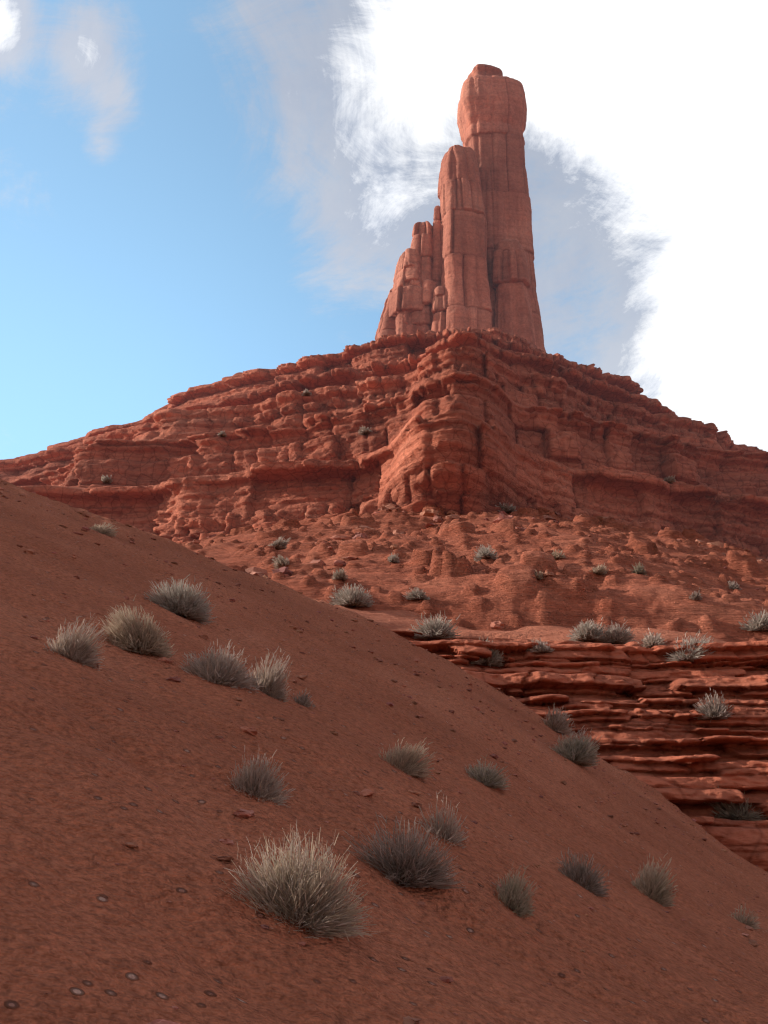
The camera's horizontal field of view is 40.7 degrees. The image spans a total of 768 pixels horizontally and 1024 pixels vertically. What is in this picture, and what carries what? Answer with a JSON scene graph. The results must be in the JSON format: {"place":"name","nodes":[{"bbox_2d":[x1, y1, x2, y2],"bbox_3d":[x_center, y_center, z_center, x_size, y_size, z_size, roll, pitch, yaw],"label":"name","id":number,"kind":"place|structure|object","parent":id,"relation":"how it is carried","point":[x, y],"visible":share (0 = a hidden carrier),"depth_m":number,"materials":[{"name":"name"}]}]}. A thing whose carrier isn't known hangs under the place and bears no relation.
{"place":"outdoors","nodes":[
{"label":"outdoors","id":0,"kind":"place"},
{"bbox_2d":[0,479,767,1023],"bbox_3d":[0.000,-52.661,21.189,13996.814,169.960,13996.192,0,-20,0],"label":"ground","id":1,"kind":"structure","parent":0,"point":[92,769],"depth_m":4.70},
{"bbox_2d":[43,613,109,670],"bbox_3d":[-1.470,0.622,4.943,0.355,0.265,0.350,0,-20,0],"label":"shrub","id":2,"kind":"object","parent":1,"relation":"on","point":[74,647],"visible":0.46,"depth_m":4.89,"materials":[{"name":"grey plant"}]},
{"bbox_2d":[89,522,117,537],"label":"shrub","id":3,"kind":"object","parent":1,"relation":"on","point":[102,529],"visible":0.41,"depth_m":11.92,"materials":[{"name":"beige plant"}]},
{"bbox_2d":[98,595,175,657],"bbox_3d":[-1.380,0.660,5.836,0.443,0.370,0.503,0,-20,0],"label":"shrub","id":4,"kind":"object","parent":1,"relation":"on","point":[128,632],"visible":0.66,"depth_m":5.71,"materials":[{"name":"grey plant"}]},
{"bbox_2d":[143,574,216,624],"bbox_3d":[-1.595,0.697,8.071,0.596,0.423,0.625,0,-20,0],"label":"shrub","id":5,"kind":"object","parent":1,"relation":"on","point":[186,602],"visible":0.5,"depth_m":7.90,"materials":[{"name":"grey plant"}]},
{"bbox_2d":[178,640,264,692],"bbox_3d":[-0.906,0.848,5.660,0.490,0.316,0.439,5,-21,-14],"label":"shrub","id":6,"kind":"object","parent":1,"relation":"on","point":[222,669],"visible":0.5,"depth_m":5.58,"materials":[{"name":"grey plant"}]},
{"bbox_2d":[225,745,294,805],"bbox_3d":[-0.485,1.021,3.980,0.289,0.246,0.285,0,-20,0],"label":"shrub","id":7,"kind":"object","parent":1,"relation":"on","point":[251,780],"visible":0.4,"depth_m":3.93,"materials":[{"name":"grey plant"}]},
{"bbox_2d":[245,648,291,701],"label":"shrub","id":8,"kind":"object","parent":1,"relation":"on","point":[273,684],"visible":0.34,"depth_m":5.91,"materials":[{"name":"grey plant"}]},
{"bbox_2d":[271,554,289,568],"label":"shrub","id":9,"kind":"object","parent":1,"relation":"on","point":[279,562],"visible":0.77,"depth_m":44.85,"materials":[{"name":"grey plant"}]},
{"bbox_2d":[219,823,381,940],"bbox_3d":[-0.247,1.062,2.962,0.484,0.330,0.514,0,-20,0],"label":"shrub","id":10,"kind":"object","parent":1,"relation":"on","point":[313,899],"visible":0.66,"depth_m":2.86,"materials":[{"name":"beige plant"}]},
{"bbox_2d":[289,691,314,708],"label":"shrub","id":11,"kind":"object","parent":1,"relation":"on","point":[304,700],"visible":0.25,"depth_m":6.14,"materials":[{"name":"grey plant"}]},
{"bbox_2d":[332,568,347,580],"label":"shrub","id":12,"kind":"object","parent":1,"relation":"on","point":[341,575],"visible":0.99,"depth_m":41.18,"materials":[{"name":"grey plant"}]},
{"bbox_2d":[327,583,375,606],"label":"shrub","id":13,"kind":"object","parent":1,"relation":"on","point":[350,597],"visible":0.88,"depth_m":38.46,"materials":[{"name":"grey plant"}]},
{"bbox_2d":[0,481,767,1023],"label":"loose stones","id":14,"kind":"object","parent":1,"relation":"on","point":[244,813],"visible":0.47,"depth_m":7.23,"materials":[{"name":"brown stone"}]},
{"bbox_2d":[387,553,398,562],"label":"shrub","id":15,"kind":"object","parent":1,"relation":"on","point":[393,558],"visible":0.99,"depth_m":47.94,"materials":[{"name":"beige plant"}]},
{"bbox_2d":[342,814,466,888],"bbox_3d":[0.047,1.255,3.813,0.533,0.273,0.451,0,-20,0],"label":"shrub","id":16,"kind":"object","parent":1,"relation":"on","point":[410,867],"visible":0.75,"depth_m":3.74,"materials":[{"name":"grey plant"}]},
{"bbox_2d":[378,737,436,779],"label":"shrub","id":17,"kind":"object","parent":1,"relation":"on","point":[404,761],"visible":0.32,"depth_m":5.47,"materials":[{"name":"grey plant"}]},
{"bbox_2d":[415,790,468,847],"bbox_3d":[0.249,1.359,4.539,0.250,0.269,0.264,0,-20,0],"label":"shrub","id":18,"kind":"object","parent":1,"relation":"on","point":[450,831],"visible":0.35,"depth_m":4.49,"materials":[{"name":"grey plant"}]},
{"bbox_2d":[474,544,498,560],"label":"shrub","id":19,"kind":"object","parent":1,"relation":"on","point":[484,553],"visible":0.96,"depth_m":46.70,"materials":[{"name":"beige plant"}]},
{"bbox_2d":[465,755,510,789],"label":"shrub","id":20,"kind":"object","parent":1,"relation":"on","point":[490,779],"visible":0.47,"depth_m":6.65,"materials":[{"name":"grey plant"}]},
{"bbox_2d":[495,502,516,513],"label":"shrub","id":21,"kind":"object","parent":1,"relation":"on","point":[507,509],"visible":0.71,"depth_m":79.83,"materials":[{"name":"grey plant"}]},
{"bbox_2d":[490,861,537,917],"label":"shrub","id":22,"kind":"object","parent":1,"relation":"on","point":[512,897],"visible":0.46,"depth_m":4.03,"materials":[{"name":"grey plant"}]},
{"bbox_2d":[535,570,543,579],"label":"shrub","id":23,"kind":"object","parent":1,"relation":"on","point":[539,576],"visible":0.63,"depth_m":40.28,"materials":[{"name":"grey plant"}]},
{"bbox_2d":[543,705,573,734],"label":"shrub","id":24,"kind":"object","parent":1,"relation":"on","point":[557,722],"visible":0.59,"depth_m":14.01,"materials":[{"name":"grey plant"}]},
{"bbox_2d":[552,549,565,558],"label":"shrub","id":25,"kind":"object","parent":1,"relation":"on","point":[556,555],"visible":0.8,"depth_m":45.71,"materials":[{"name":"beige plant"}]},
{"bbox_2d":[549,726,601,766],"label":"shrub","id":26,"kind":"object","parent":1,"relation":"on","point":[576,750],"visible":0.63,"depth_m":10.93,"materials":[{"name":"grey plant"}]},
{"bbox_2d":[391,630,767,871],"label":"rock ledges","id":27,"kind":"object","parent":1,"relation":"on","point":[632,703],"visible":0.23,"depth_m":26.47,"materials":[{"name":"stone"}]},
{"bbox_2d":[409,610,461,639],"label":"shrub","id":28,"kind":"object","parent":27,"relation":"on","point":[435,630],"visible":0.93,"depth_m":30.03,"materials":[{"name":"grey plant"}]},
{"bbox_2d":[469,637,503,668],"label":"shrub","id":29,"kind":"object","parent":27,"relation":"on","point":[495,660],"visible":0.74,"depth_m":28.49,"materials":[{"name":"grey plant"}]},
{"bbox_2d":[526,637,554,652],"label":"shrub","id":30,"kind":"object","parent":27,"relation":"on","point":[542,648],"visible":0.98,"depth_m":28.63,"materials":[{"name":"grey plant"}]},
{"bbox_2d":[638,628,666,647],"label":"shrub","id":31,"kind":"object","parent":27,"relation":"on","point":[649,641],"visible":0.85,"depth_m":29.29,"materials":[{"name":"grey plant"}]},
{"bbox_2d":[663,629,714,662],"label":"shrub","id":32,"kind":"object","parent":27,"relation":"on","point":[676,656],"visible":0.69,"depth_m":28.56,"materials":[{"name":"grey plant"}]},
{"bbox_2d":[690,688,734,721],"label":"shrub","id":33,"kind":"object","parent":27,"relation":"on","point":[716,709],"visible":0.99,"depth_m":25.85,"materials":[{"name":"grey plant"}]},
{"bbox_2d":[704,786,767,820],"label":"shrub","id":34,"kind":"object","parent":27,"relation":"on","point":[726,810],"visible":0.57,"depth_m":23.18,"materials":[{"name":"grey plant"}]},
{"bbox_2d":[557,847,611,896],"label":"shrub","id":35,"kind":"object","parent":1,"relation":"on","point":[583,876],"visible":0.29,"depth_m":5.13,"materials":[{"name":"grey plant"}]},
{"bbox_2d":[566,617,607,641],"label":"shrub","id":36,"kind":"object","parent":1,"relation":"on","point":[587,631],"visible":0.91,"depth_m":32.73,"materials":[{"name":"grey plant"}]},
{"bbox_2d":[589,563,607,574],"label":"shrub","id":37,"kind":"object","parent":1,"relation":"on","point":[600,570],"visible":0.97,"depth_m":42.10,"materials":[{"name":"grey plant"}]},
{"bbox_2d":[631,561,647,575],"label":"shrub","id":38,"kind":"object","parent":1,"relation":"on","point":[638,569],"visible":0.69,"depth_m":42.95,"materials":[{"name":"grey plant"}]},
{"bbox_2d":[629,854,678,906],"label":"shrub","id":39,"kind":"object","parent":1,"relation":"on","point":[650,882],"visible":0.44,"depth_m":5.98,"materials":[{"name":"grey plant"}]},
{"bbox_2d":[689,587,702,599],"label":"shrub","id":40,"kind":"object","parent":1,"relation":"on","point":[694,595],"visible":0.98,"depth_m":39.05,"materials":[{"name":"grey plant"}]},
{"bbox_2d":[728,581,741,589],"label":"shrub","id":41,"kind":"object","parent":1,"relation":"on","point":[732,585],"visible":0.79,"depth_m":46.20,"materials":[{"name":"grey plant"}]},
{"bbox_2d":[730,903,761,928],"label":"shrub","id":42,"kind":"object","parent":1,"relation":"on","point":[742,919],"visible":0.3,"depth_m":7.07,"materials":[{"name":"grey plant"}]},
{"bbox_2d":[738,608,767,631],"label":"shrub","id":43,"kind":"object","parent":1,"relation":"on","point":[758,623],"visible":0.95,"depth_m":37.24,"materials":[{"name":"grey plant"}]},
{"bbox_2d":[0,326,767,656],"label":"butte cliffs","id":44,"kind":"structure","parent":0,"point":[466,422],"depth_m":93.73,"materials":[{"name":"stone"}]},
{"bbox_2d":[101,475,112,483],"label":"shrub","id":45,"kind":"object","parent":44,"relation":"on","point":[106,479],"visible":1,"depth_m":97.26,"materials":[{"name":"grey plant"}]},
{"bbox_2d":[218,431,226,436],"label":"shrub","id":46,"kind":"object","parent":44,"relation":"on","point":[221,434],"visible":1,"depth_m":98.41,"materials":[{"name":"grey plant"}]},
{"bbox_2d":[268,537,289,549],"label":"shrub","id":47,"kind":"object","parent":44,"relation":"on","point":[279,544],"visible":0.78,"depth_m":57.65,"materials":[{"name":"beige plant"}]},
{"bbox_2d":[302,389,311,395],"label":"shrub","id":48,"kind":"object","parent":44,"relation":"on","point":[306,392],"visible":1,"depth_m":104.48,"materials":[{"name":"grey plant"}]},
{"bbox_2d":[358,426,372,434],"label":"shrub","id":49,"kind":"object","parent":44,"relation":"on","point":[364,430],"visible":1,"depth_m":91.81,"materials":[{"name":"grey plant"}]},
{"bbox_2d":[402,587,429,599],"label":"shrub","id":50,"kind":"object","parent":44,"relation":"on","point":[417,594],"visible":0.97,"depth_m":39.29,"materials":[{"name":"grey plant"}]},
{"bbox_2d":[375,64,545,351],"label":"spire tower","id":51,"kind":"structure","parent":44,"relation":"on","point":[466,260],"depth_m":146.93,"materials":[{"name":"stone"}]},
{"bbox_2d":[193,503,767,628],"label":"talus boulders","id":52,"kind":"object","parent":44,"relation":"on","point":[260,572],"visible":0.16,"depth_m":61.94,"materials":[{"name":"stone"}]},
{"bbox_2d":[596,620,637,643],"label":"shrub","id":53,"kind":"object","parent":44,"relation":"on","point":[614,635],"visible":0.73,"depth_m":32.65,"materials":[{"name":"grey plant"}]},
{"bbox_2d":[663,476,675,483],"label":"shrub","id":54,"kind":"object","parent":44,"relation":"on","point":[670,480],"visible":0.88,"depth_m":95.23,"materials":[{"name":"grey plant"}]},
{"bbox_2d":[0,0,767,459],"label":"sky","id":55,"kind":"structure","parent":0,"point":[193,193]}
]}

